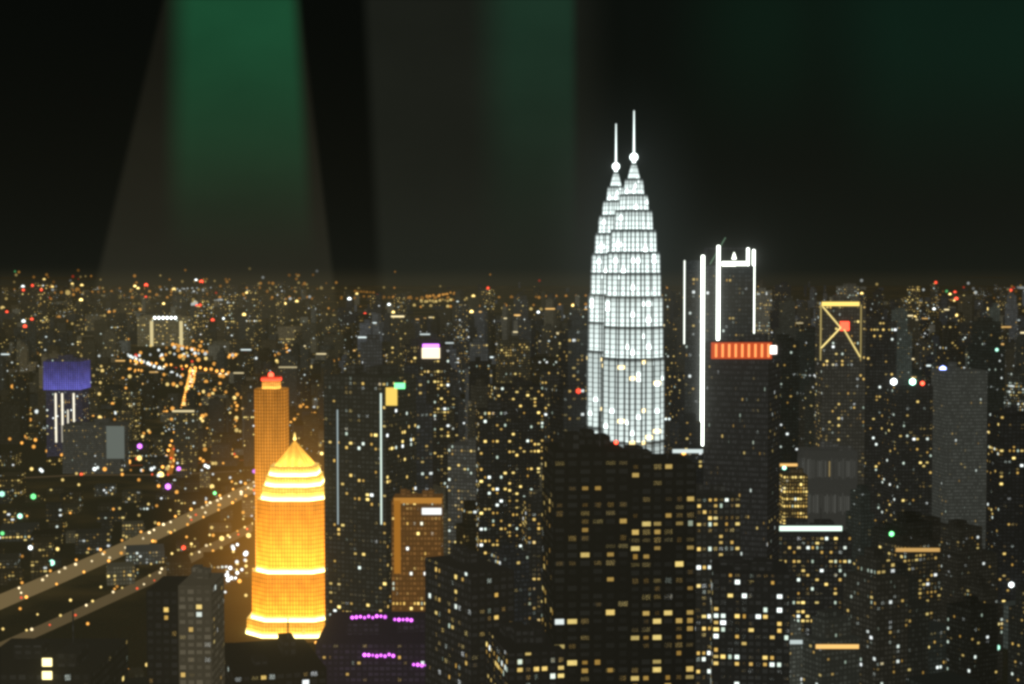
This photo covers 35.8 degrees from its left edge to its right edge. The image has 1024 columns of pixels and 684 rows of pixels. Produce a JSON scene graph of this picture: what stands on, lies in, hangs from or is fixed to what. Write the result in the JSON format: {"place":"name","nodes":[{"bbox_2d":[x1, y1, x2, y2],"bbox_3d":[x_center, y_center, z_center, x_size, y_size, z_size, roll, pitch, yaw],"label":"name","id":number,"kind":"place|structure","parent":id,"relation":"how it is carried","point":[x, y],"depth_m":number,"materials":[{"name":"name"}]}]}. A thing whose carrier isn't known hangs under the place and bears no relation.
{"place":"outdoors","nodes":[
{"label":"outdoors","id":0,"kind":"place"},
{"bbox_2d":[0,363,254,645],"bbox_3d":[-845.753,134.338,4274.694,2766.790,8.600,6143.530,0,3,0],"label":"roads and streets","id":1,"kind":"structure","parent":0,"point":[28,589],"depth_m":1752.36,"materials":[{"name":"grey asphalt"}]},
{"bbox_2d":[254,376,288,565],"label":"skyscraper","id":2,"kind":"structure","parent":0,"point":[271,415],"depth_m":1750.21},
{"bbox_2d":[0,277,1023,683],"bbox_3d":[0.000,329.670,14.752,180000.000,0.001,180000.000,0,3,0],"label":"ground","id":3,"kind":"structure","parent":0,"point":[124,617],"depth_m":2373.75,"materials":[{"name":"black"}]},
{"bbox_2d":[43,359,89,389],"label":"blue crown tower","id":4,"kind":"structure","parent":3,"relation":"on","point":[66,375],"depth_m":2770.91,"materials":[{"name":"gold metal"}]},
{"bbox_2d":[246,432,324,637],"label":"skyscraper","id":5,"kind":"structure","parent":3,"relation":"on","point":[288,575],"depth_m":1432.70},
{"bbox_2d":[0,238,1023,683],"bbox_3d":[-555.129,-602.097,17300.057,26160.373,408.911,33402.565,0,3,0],"label":"city buildings","id":6,"kind":"structure","parent":3,"relation":"on","point":[496,510],"depth_m":1354.83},
{"bbox_2d":[586,136,623,432],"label":"skyscraper","id":7,"kind":"structure","parent":3,"relation":"on","point":[606,220],"depth_m":1318.43,"materials":[{"name":"white glass"}]},
{"bbox_2d":[602,119,664,453],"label":"skyscraper","id":8,"kind":"structure","parent":3,"relation":"on","point":[633,385],"depth_m":1206.28,"materials":[{"name":"white glass"}]},
{"bbox_2d":[0,257,1023,285],"bbox_3d":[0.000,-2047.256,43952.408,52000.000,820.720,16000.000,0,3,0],"label":"hills","id":9,"kind":"structure","parent":0,"point":[507,271],"depth_m":38028.67,"materials":[{"name":"black"}]},
{"bbox_2d":[0,267,1023,666],"bbox_3d":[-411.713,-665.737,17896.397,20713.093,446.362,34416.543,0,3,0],"label":"city lights","id":10,"kind":"structure","parent":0,"point":[448,299],"depth_m":4483.02},
{"bbox_2d":[0,0,1023,276],"label":"sky","id":11,"kind":"structure","parent":0,"point":[165,137],"materials":[{"name":"black"}]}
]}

